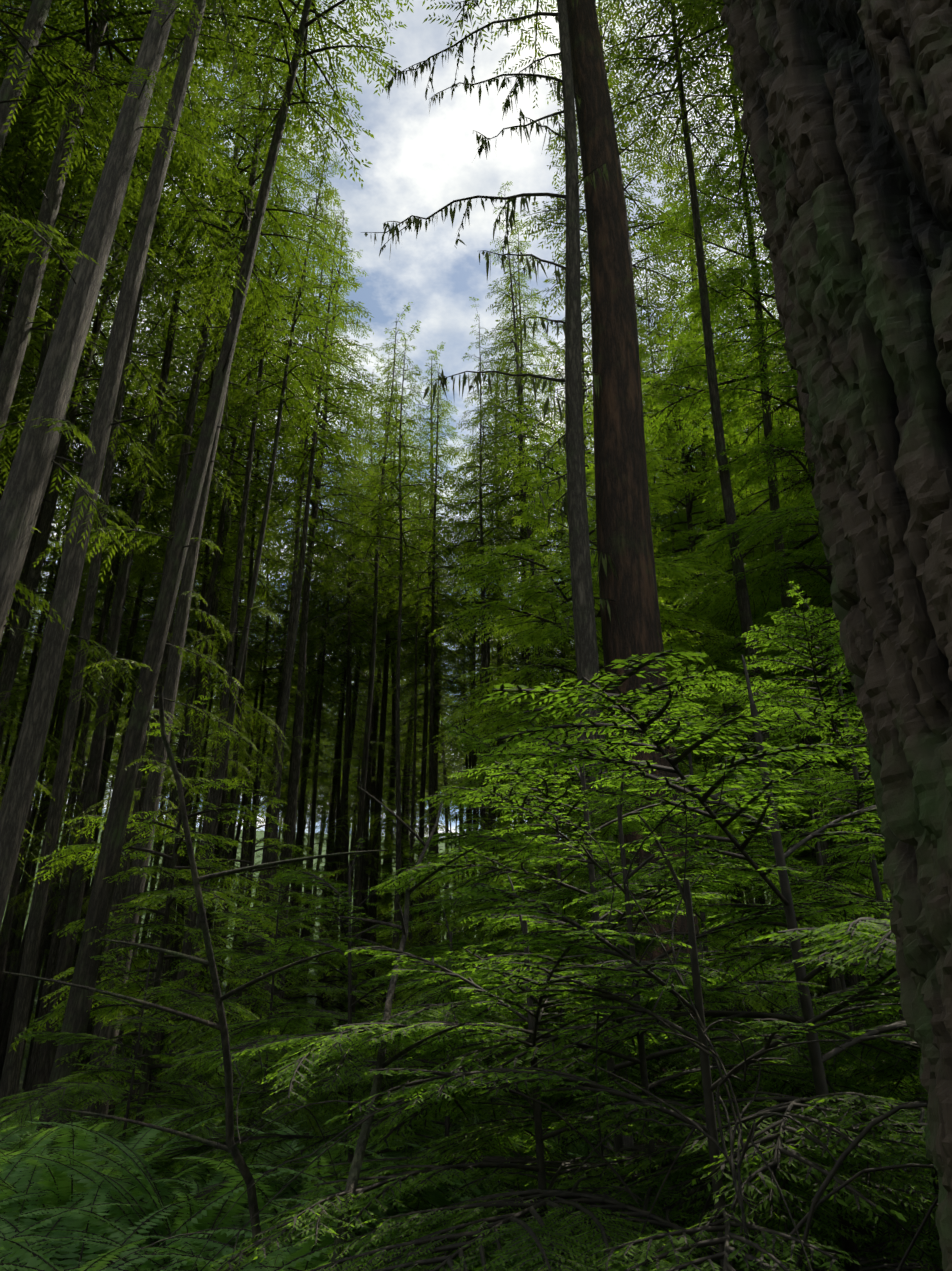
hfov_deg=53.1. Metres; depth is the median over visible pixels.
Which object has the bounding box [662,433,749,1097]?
tree
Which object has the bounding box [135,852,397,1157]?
tree sapling
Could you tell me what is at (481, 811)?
tree
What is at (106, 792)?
tree
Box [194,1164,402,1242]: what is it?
fern
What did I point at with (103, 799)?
tree
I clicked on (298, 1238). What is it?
fern
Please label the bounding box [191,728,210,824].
tree
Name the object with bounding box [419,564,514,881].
tree
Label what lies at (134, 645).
tree
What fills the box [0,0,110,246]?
tree
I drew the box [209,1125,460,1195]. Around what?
fern
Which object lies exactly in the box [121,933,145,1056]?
hemlock tree
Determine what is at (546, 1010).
hemlock tree
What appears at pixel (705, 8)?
tree
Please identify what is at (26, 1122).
fern
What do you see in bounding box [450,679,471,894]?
tree
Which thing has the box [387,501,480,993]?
tree
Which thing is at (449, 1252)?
bare shrub
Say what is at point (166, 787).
tree
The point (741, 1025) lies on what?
hemlock tree
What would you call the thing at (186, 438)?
tree
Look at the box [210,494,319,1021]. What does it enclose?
tree
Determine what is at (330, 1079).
tree sapling
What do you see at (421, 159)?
sky
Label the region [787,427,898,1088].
tree
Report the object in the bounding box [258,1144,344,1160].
fern
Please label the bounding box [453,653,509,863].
tree
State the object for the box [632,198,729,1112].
tree
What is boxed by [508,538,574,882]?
tree
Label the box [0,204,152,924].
tree
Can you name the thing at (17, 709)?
tree
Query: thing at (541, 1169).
tree sapling
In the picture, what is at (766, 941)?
hemlock tree
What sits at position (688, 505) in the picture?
hemlock tree
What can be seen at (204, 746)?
tree
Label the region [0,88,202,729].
tree
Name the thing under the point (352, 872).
tree
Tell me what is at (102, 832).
tree
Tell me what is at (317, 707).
tree
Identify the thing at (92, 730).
tree
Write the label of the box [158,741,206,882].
tree
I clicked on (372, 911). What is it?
tree
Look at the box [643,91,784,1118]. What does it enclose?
tree
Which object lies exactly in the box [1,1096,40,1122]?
fern
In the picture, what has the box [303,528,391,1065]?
tree
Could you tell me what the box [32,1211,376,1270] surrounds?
fern
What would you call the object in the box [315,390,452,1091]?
tree
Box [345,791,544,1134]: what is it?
hemlock tree
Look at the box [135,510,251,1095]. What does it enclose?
tree
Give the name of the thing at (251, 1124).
fern
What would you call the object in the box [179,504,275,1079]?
tree
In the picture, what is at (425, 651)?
tree
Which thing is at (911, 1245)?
bare shrub
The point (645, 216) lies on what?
tree
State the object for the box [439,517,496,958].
tree
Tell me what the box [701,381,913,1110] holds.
hemlock tree
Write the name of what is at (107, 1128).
fern
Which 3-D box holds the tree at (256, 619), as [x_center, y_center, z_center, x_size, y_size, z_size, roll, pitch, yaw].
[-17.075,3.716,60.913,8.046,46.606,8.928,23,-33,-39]
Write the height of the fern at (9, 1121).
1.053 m
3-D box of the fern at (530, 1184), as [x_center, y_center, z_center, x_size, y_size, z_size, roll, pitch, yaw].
[0.461,3.987,6.271,1.777,0.984,2.191,20,-32,-37]
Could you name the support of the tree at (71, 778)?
on the ground
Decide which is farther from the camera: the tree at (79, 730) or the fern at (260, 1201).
the tree at (79, 730)
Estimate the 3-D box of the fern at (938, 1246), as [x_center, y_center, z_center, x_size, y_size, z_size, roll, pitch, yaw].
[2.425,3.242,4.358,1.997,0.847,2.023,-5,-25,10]
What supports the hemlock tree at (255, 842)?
on the ground
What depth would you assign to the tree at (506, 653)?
54.13 m
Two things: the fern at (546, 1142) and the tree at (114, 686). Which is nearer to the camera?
the fern at (546, 1142)
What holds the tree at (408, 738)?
on the ground
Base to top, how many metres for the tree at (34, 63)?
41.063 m
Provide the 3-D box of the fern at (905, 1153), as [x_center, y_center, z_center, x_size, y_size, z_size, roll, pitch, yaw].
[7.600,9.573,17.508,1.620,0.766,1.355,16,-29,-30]
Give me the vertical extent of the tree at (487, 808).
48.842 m
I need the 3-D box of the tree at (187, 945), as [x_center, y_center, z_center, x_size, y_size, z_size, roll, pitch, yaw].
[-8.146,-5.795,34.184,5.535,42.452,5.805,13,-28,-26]
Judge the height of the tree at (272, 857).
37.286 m
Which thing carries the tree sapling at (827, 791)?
on the ground
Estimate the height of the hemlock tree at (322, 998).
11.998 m
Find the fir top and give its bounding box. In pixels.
[737,136,749,196]
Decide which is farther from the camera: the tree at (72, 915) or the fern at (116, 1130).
the tree at (72, 915)
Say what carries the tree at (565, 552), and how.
on the ground
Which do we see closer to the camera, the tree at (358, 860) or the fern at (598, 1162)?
the fern at (598, 1162)
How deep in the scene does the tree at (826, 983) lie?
50.73 m
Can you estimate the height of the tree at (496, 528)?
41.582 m
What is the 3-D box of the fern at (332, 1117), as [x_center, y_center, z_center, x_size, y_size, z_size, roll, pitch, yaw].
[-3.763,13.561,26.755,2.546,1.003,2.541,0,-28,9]
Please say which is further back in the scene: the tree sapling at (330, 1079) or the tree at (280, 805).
the tree at (280, 805)
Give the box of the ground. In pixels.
[0,818,926,1270]
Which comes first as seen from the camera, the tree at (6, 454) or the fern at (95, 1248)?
the fern at (95, 1248)
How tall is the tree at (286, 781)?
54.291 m
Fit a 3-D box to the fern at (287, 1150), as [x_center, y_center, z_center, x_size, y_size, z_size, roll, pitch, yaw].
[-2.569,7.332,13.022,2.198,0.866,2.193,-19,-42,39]
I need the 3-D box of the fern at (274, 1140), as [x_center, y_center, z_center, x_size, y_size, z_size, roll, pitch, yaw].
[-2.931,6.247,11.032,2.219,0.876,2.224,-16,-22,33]
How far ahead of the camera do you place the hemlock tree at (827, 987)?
40.20 m
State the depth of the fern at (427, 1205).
7.21 m
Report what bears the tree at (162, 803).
on the ground
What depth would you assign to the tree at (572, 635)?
52.67 m
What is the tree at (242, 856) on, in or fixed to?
on the ground
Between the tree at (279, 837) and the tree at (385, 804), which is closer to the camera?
the tree at (385, 804)
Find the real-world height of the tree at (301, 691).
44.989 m
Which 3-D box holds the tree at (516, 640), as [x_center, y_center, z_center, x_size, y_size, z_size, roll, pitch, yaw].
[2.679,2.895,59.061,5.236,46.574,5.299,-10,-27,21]
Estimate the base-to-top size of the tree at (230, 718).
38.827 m
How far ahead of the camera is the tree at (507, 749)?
74.98 m
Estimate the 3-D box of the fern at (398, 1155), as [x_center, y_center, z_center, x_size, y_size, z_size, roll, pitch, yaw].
[-0.449,4.373,7.235,2.228,1.054,1.861,-18,-31,34]
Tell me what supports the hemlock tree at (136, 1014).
on the ground
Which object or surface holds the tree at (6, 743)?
on the ground
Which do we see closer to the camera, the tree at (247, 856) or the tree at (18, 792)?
the tree at (18, 792)
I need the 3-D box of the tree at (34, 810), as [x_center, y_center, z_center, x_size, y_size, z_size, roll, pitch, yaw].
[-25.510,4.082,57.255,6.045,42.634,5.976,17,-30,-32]
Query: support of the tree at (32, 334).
on the ground
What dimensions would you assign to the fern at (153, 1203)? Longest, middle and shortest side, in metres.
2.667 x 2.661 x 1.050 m
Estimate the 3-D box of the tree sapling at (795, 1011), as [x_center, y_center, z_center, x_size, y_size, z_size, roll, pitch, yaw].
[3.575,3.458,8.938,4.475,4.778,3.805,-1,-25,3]
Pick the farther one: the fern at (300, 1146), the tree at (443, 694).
the tree at (443, 694)
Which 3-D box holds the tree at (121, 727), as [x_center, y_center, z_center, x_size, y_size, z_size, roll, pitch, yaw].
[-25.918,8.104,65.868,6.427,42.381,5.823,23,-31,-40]
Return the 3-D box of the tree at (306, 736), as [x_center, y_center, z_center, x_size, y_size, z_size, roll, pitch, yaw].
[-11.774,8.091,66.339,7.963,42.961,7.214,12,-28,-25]
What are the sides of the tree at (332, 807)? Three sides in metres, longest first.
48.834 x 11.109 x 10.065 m
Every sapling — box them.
[0,939,265,1175]
[2,685,386,1240]
[99,837,656,1259]
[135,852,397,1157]
[209,875,887,1270]
[221,664,941,1270]
[254,903,621,1256]
[265,718,802,1233]
[292,745,941,1270]
[323,815,927,1270]
[349,650,943,1270]
[450,643,930,1263]
[473,581,938,1270]
[523,701,941,1270]
[632,760,933,1196]
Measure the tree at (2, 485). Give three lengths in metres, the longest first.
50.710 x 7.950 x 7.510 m
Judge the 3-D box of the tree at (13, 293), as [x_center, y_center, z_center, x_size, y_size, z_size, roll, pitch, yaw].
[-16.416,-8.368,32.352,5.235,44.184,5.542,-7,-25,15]
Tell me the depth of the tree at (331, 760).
83.73 m
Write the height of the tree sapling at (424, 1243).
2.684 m
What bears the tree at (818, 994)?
on the ground
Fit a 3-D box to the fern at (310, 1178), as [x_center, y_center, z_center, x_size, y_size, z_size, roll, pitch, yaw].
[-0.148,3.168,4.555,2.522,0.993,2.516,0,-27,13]
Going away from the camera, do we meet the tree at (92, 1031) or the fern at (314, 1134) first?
the fern at (314, 1134)
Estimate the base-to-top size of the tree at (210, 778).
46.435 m
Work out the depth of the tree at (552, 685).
68.25 m
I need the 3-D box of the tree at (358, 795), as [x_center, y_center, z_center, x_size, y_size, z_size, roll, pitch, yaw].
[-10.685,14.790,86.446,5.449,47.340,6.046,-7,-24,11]
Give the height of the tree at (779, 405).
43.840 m
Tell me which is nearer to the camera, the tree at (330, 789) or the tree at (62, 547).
the tree at (62, 547)
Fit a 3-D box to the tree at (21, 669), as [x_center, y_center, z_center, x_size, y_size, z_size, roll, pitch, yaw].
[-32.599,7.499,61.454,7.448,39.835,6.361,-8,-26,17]
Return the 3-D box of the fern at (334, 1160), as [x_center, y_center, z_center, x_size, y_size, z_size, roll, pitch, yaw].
[-1.749,4.654,7.810,2.103,0.960,1.744,18,-30,-33]
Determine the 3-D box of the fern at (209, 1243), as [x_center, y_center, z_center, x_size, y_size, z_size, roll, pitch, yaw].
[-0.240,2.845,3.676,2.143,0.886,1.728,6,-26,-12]
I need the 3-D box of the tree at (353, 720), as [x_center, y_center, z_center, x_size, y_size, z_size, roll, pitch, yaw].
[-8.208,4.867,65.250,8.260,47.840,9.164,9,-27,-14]
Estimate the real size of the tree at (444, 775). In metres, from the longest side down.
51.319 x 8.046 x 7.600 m
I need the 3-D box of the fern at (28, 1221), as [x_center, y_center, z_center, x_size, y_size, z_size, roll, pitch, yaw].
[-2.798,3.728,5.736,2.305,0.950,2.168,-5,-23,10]
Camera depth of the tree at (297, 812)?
86.99 m
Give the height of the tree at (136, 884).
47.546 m
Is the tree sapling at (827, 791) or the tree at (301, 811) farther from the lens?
the tree at (301, 811)
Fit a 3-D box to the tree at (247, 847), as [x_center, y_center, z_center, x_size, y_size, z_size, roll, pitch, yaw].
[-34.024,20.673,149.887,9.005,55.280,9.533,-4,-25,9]
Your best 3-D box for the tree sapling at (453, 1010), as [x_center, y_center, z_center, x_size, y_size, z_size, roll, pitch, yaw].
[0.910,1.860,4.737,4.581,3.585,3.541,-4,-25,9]
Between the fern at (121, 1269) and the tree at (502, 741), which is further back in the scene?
the tree at (502, 741)
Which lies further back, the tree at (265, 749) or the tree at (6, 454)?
the tree at (265, 749)
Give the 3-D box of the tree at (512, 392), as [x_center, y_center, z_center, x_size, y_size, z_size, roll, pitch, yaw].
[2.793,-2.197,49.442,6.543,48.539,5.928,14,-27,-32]
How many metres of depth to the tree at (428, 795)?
96.00 m
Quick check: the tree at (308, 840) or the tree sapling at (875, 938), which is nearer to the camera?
the tree sapling at (875, 938)
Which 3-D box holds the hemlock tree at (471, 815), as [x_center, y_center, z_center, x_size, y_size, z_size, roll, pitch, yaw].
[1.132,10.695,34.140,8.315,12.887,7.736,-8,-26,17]
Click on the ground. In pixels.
(260, 836)
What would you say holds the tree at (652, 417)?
on the ground
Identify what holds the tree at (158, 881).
on the ground
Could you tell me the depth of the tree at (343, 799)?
49.96 m
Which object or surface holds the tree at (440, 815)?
on the ground
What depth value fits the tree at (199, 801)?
96.06 m
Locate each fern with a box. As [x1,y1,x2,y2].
[0,1102,76,1143]
[0,1107,258,1248]
[0,1108,55,1158]
[0,1119,184,1204]
[0,1120,169,1231]
[0,1121,151,1205]
[0,1121,376,1270]
[0,1123,138,1163]
[0,1124,32,1143]
[0,1124,118,1174]
[0,1126,70,1179]
[0,1127,125,1211]
[0,1128,45,1150]
[0,1148,215,1270]
[0,1151,205,1211]
[0,1170,285,1270]
[0,1192,64,1269]
[0,1196,66,1260]
[0,1202,137,1270]
[0,1233,396,1270]
[0,1238,170,1270]
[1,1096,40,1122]
[1,1120,29,1143]
[1,1168,223,1267]
[5,1119,247,1175]
[10,1129,33,1144]
[29,1119,152,1150]
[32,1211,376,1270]
[67,1174,322,1260]
[68,1203,454,1270]
[70,1116,154,1138]
[71,1116,179,1138]
[74,1161,268,1250]
[75,1170,225,1201]
[95,1148,347,1244]
[100,1116,299,1180]
[103,1226,523,1270]
[113,1118,235,1148]
[140,1237,598,1270]
[142,1149,251,1195]
[157,1255,201,1270]
[172,1155,476,1256]
[173,1138,419,1228]
[181,1147,319,1210]
[182,1119,334,1166]
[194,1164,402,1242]
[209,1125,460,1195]
[211,1117,512,1246]
[212,1108,290,1134]
[218,1130,354,1191]
[221,1122,353,1154]
[232,1164,690,1270]
[237,1234,396,1270]
[243,1201,556,1270]
[244,1127,341,1160]
[249,1147,404,1192]
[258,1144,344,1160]
[271,1107,301,1125]
[275,1165,457,1253]
[287,1111,320,1134]
[295,1129,482,1246]
[309,1119,340,1135]
[311,1102,365,1128]
[318,1179,511,1246]
[327,1141,671,1270]
[413,1150,611,1259]
[480,1249,530,1270]
[520,1130,557,1151]
[568,1144,680,1187]
[670,1190,938,1260]
[818,1187,941,1263]
[862,1229,941,1265]
[880,1139,923,1167]
[896,1144,925,1162]
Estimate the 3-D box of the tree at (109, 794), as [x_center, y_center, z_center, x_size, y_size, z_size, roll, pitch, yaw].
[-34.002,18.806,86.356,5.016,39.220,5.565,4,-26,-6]
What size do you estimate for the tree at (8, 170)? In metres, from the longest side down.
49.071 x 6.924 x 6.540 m
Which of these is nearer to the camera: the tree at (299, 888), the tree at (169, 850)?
the tree at (169, 850)
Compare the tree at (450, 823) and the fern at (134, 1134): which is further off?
the tree at (450, 823)
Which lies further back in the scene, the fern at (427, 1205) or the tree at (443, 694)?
the tree at (443, 694)
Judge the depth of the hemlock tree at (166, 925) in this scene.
16.42 m
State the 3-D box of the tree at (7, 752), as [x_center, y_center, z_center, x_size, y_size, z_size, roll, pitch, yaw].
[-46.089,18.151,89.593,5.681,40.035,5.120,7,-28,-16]
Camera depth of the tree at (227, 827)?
120.27 m
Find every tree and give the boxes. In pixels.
[0,0,92,264]
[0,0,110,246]
[0,0,136,312]
[0,0,167,634]
[0,0,182,270]
[0,0,195,828]
[0,0,228,878]
[0,0,237,1141]
[0,0,252,636]
[0,0,276,775]
[0,0,289,927]
[0,1,103,346]
[0,5,87,416]
[0,5,282,1128]
[0,13,92,420]
[0,18,109,189]
[0,22,52,370]
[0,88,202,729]
[0,167,34,455]
[0,170,97,672]
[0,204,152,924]
[0,213,74,579]
[0,253,135,867]
[0,254,165,996]
[0,272,32,483]
[0,295,116,739]
[0,339,175,1044]
[0,348,37,573]
[0,389,173,1080]
[0,442,98,933]
[0,468,109,980]
[0,486,22,708]
[0,515,68,806]
[0,522,64,783]
[0,534,66,741]
[0,541,104,1016]
[0,577,54,777]
[0,582,101,954]
[0,603,103,1002]
[0,609,37,760]
[0,664,18,788]
[0,714,63,990]
[1,166,41,406]
[1,351,113,970]
[1,619,31,734]
[2,495,122,984]
[2,582,101,1009]
[4,239,209,918]
[8,694,299,1137]
[9,491,122,970]
[13,389,146,1092]
[19,921,43,1080]
[20,416,159,1073]
[23,194,218,1099]
[28,286,213,1018]
[29,321,178,1009]
[32,0,407,1143]
[32,724,63,855]
[34,622,93,875]
[37,307,77,602]
[40,682,122,923]
[48,784,67,890]
[57,304,293,1096]
[59,720,92,827]
[61,540,151,871]
[62,0,343,1131]
[69,621,108,815]
[70,359,178,902]
[72,6,322,1120]
[74,338,255,960]
[79,471,189,815]
[80,215,310,1121]
[81,509,202,1094]
[82,92,296,906]
[83,162,273,1126]
[85,753,116,880]
[86,696,127,913]
[89,488,198,920]
[90,760,381,1140]
[97,730,119,841]
[99,554,180,837]
[103,518,250,995]
[106,652,152,789]
[107,480,185,951]
[119,685,209,1085]
[120,858,224,1086]
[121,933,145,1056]
[125,673,215,1080]
[127,488,226,964]
[132,707,192,975]
[134,330,259,1071]
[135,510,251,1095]
[136,167,326,1104]
[136,780,170,1012]
[137,447,281,957]
[137,557,269,972]
[138,346,280,1090]
[138,690,210,1078]
[140,644,215,977]
[144,494,260,1086]
[149,756,173,940]
[154,434,283,1097]
[155,104,337,1120]
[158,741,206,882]
[160,314,302,1104]
[163,88,355,1113]
[167,189,389,1122]
[169,665,221,910]
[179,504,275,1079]
[180,462,305,1024]
[182,705,228,944]
[183,704,218,922]
[185,673,221,924]
[186,676,251,938]
[187,650,243,984]
[187,683,248,981]
[189,542,274,984]
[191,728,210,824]
[206,574,285,1067]
[206,582,271,993]
[207,464,308,1029]
[208,705,249,1003]
[208,826,385,1109]
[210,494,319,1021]
[212,639,290,1070]
[215,725,269,1020]
[217,602,294,1092]
[217,712,252,939]
[223,632,319,1021]
[225,197,386,1114]
[227,598,305,990]
[230,667,274,988]
[231,195,367,1100]
[231,643,289,963]
[232,667,276,944]
[234,187,365,1113]
[234,499,359,1081]
[234,697,273,1015]
[236,471,329,984]
[236,741,268,872]
[242,399,373,1058]
[246,288,360,949]
[247,641,329,878]
[248,481,333,961]
[253,634,325,1072]
[254,665,299,872]
[254,798,282,873]
[261,500,365,1080]
[262,552,332,933]
[262,668,341,1051]
[275,465,412,1065]
[275,576,344,1088]
[277,433,421,1026]
[280,720,315,1033]
[284,601,358,1087]
[285,404,366,1057]
[288,411,404,1027]
[290,527,358,1049]
[298,302,433,1103]
[299,717,329,969]
[300,739,324,936]
[302,710,351,1063]
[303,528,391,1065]
[305,717,354,955]
[306,439,383,1060]
[307,360,393,1025]
[308,626,360,981]
[309,706,342,962]
[310,355,425,1017]
[311,703,357,934]
[314,698,387,992]
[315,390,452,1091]
[316,737,357,1024]
[317,360,445,1097]
[323,655,402,882]
[327,416,452,1007]
[328,738,457,1084]
[330,670,376,937]
[332,333,904,1098]
[332,651,386,999]
[333,660,384,1058]
[334,330,416,1100]
[341,320,451,1114]
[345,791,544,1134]
[348,767,353,929]
[351,643,408,1058]
[352,342,508,945]
[353,682,393,1009]
[355,613,391,852]
[355,629,418,988]
[360,490,468,1081]
[361,0,662,1171]
[367,387,479,979]
[371,930,469,1104]
[375,679,410,1006]
[378,349,489,1119]
[378,627,446,986]
[379,0,715,1184]
[379,408,450,1094]
[379,612,464,991]
[380,570,461,1080]
[382,714,428,891]
[383,655,451,989]
[383,765,588,1120]
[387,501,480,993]
[388,494,479,1058]
[394,711,442,850]
[395,704,428,919]
[396,511,489,937]
[409,339,568,1094]
[409,692,449,941]
[410,586,477,938]
[411,716,454,917]
[417,685,448,1057]
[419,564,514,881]
[422,382,521,1114]
[423,565,500,933]
[427,624,478,952]
[433,297,526,1115]
[434,358,521,939]
[438,720,456,886]
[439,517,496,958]
[440,424,517,958]
[445,405,553,1018]
[447,926,527,1049]
[448,754,488,831]
[449,705,465,911]
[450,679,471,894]
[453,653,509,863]
[454,658,487,838]
[457,610,541,856]
[460,220,588,1115]
[460,622,516,929]
[460,729,518,829]
[468,759,517,924]
[470,240,567,1100]
[473,181,578,1113]
[478,641,524,931]
[486,405,561,1099]
[486,594,541,1089]
[488,410,569,934]
[495,607,562,931]
[496,501,576,1011]
[506,524,580,1019]
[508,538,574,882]
[510,0,713,1145]
[518,360,599,1095]
[523,786,617,1106]
[532,234,654,1103]
[532,275,877,1123]
[535,377,598,833]
[539,386,608,921]
[543,383,618,879]
[545,472,610,763]
[547,474,609,923]
[554,655,578,835]
[559,227,668,842]
[587,265,705,604]
[590,359,705,633]
[599,0,850,1110]
[613,0,931,1176]
[630,98,887,857]
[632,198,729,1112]
[635,295,764,1094]
[636,124,853,1024]
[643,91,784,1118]
[647,347,873,1092]
[651,490,757,960]
[652,2,862,1173]
[652,448,869,1094]
[656,311,777,1106]
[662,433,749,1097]
[676,402,828,981]
[679,529,771,1095]
[697,383,890,1142]
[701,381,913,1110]
[710,255,892,906]
[712,190,884,1102]
[721,1000,780,1096]
[738,368,850,999]
[739,114,883,885]
[741,257,819,857]
[743,829,770,1086]
[749,282,838,1017]
[752,895,889,1091]
[755,393,885,866]
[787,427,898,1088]
[800,913,892,1092]
[843,858,877,1025]
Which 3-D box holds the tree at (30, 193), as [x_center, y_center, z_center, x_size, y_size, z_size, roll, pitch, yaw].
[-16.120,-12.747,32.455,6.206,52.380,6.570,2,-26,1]
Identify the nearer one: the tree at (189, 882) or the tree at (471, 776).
the tree at (471, 776)
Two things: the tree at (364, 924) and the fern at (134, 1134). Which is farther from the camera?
the tree at (364, 924)
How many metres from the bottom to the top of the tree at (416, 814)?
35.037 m
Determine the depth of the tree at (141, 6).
24.01 m
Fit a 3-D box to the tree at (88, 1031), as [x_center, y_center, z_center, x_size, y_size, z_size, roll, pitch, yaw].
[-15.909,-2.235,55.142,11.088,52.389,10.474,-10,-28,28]
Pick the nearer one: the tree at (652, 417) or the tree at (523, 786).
the tree at (652, 417)
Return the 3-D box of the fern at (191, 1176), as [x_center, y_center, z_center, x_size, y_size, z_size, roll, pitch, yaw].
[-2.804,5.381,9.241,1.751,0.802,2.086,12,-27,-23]
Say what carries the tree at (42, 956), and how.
on the ground
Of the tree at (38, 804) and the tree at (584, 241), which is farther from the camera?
the tree at (38, 804)
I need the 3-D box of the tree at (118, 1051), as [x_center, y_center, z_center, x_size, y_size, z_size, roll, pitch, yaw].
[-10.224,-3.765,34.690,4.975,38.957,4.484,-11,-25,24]
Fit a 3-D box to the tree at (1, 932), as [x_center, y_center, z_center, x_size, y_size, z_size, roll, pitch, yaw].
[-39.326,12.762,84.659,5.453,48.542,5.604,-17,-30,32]
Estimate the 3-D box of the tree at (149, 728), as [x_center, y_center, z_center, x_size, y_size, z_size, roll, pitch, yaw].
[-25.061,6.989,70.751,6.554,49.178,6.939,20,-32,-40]
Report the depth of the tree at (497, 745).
67.29 m
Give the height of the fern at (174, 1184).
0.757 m
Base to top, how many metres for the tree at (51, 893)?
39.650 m
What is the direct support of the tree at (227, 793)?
on the ground
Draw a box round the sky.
[0,0,789,838]
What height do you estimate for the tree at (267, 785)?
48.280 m
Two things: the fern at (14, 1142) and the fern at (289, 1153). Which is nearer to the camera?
the fern at (289, 1153)
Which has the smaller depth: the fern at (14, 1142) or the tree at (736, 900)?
the fern at (14, 1142)
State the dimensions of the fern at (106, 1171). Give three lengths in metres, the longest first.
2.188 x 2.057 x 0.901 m
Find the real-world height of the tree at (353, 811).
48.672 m
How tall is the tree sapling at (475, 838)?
4.778 m
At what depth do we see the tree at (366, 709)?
77.46 m
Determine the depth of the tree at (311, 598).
52.23 m
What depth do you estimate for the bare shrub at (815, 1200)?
2.32 m
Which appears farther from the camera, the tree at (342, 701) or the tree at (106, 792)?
the tree at (106, 792)
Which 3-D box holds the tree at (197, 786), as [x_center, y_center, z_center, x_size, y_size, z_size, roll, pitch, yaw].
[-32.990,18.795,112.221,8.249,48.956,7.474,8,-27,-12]
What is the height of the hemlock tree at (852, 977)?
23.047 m
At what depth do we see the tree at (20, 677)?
63.06 m
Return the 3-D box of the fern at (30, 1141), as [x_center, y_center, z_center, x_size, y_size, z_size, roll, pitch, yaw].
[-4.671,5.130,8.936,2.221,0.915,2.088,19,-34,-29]
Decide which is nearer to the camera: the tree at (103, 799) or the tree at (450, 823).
the tree at (103, 799)
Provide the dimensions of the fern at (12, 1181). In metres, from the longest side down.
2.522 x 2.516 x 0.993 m
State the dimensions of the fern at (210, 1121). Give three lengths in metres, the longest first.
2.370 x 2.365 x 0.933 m
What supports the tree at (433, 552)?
on the ground
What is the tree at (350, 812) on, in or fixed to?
on the ground
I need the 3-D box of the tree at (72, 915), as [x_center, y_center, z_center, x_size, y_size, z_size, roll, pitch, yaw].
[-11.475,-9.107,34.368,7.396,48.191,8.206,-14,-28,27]
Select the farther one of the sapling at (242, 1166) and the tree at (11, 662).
the tree at (11, 662)
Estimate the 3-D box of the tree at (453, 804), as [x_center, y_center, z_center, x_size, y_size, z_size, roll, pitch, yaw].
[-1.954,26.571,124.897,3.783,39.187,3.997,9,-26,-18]
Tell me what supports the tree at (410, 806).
on the ground
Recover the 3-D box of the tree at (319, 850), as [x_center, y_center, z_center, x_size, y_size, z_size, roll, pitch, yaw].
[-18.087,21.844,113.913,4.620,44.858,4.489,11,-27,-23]
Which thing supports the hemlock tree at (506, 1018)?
on the ground
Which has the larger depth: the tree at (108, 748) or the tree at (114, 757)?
the tree at (114, 757)
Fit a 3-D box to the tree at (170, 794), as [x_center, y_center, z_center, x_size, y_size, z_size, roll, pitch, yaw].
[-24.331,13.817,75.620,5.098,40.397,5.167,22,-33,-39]
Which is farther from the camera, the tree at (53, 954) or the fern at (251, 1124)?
the tree at (53, 954)
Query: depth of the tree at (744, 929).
57.48 m
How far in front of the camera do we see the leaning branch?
3.36 m
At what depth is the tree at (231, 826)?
42.64 m
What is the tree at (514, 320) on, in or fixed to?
on the ground
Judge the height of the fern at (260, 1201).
1.019 m
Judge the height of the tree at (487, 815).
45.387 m
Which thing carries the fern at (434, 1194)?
on the ground
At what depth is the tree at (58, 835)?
121.14 m
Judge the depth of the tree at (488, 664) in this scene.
58.28 m
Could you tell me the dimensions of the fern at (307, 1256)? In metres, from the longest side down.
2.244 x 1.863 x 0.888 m
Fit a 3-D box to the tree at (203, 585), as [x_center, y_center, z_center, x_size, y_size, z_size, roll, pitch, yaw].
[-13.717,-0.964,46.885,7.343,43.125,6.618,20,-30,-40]
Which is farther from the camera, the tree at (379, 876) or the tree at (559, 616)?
the tree at (379, 876)
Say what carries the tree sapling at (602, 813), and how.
on the ground
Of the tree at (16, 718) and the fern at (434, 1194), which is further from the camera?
the tree at (16, 718)
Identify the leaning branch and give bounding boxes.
[329,786,483,1270]
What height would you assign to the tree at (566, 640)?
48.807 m
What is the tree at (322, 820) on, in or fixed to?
on the ground
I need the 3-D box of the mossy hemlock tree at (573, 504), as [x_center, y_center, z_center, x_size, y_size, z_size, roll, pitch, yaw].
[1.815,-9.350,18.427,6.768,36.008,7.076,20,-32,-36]
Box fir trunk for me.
[720,0,951,1270]
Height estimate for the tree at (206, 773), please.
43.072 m
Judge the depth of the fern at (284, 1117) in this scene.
28.57 m
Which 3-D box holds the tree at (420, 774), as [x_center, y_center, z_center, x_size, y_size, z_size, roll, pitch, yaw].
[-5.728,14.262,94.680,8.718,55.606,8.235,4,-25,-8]
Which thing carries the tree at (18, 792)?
on the ground
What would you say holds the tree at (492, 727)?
on the ground
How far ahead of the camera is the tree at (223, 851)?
113.04 m
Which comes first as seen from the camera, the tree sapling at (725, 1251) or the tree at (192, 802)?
the tree sapling at (725, 1251)
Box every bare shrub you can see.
[99,758,933,1270]
[431,1162,786,1269]
[896,1194,938,1270]
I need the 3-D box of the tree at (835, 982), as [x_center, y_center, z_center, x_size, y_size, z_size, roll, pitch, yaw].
[8.096,-10.531,26.688,5.054,45.022,5.161,-13,-28,25]
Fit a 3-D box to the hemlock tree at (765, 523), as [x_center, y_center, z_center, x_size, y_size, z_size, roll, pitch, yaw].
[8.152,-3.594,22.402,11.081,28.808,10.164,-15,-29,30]
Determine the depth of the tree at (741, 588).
24.28 m
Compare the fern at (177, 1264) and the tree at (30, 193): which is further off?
the tree at (30, 193)
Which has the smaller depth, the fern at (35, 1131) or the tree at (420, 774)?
the fern at (35, 1131)

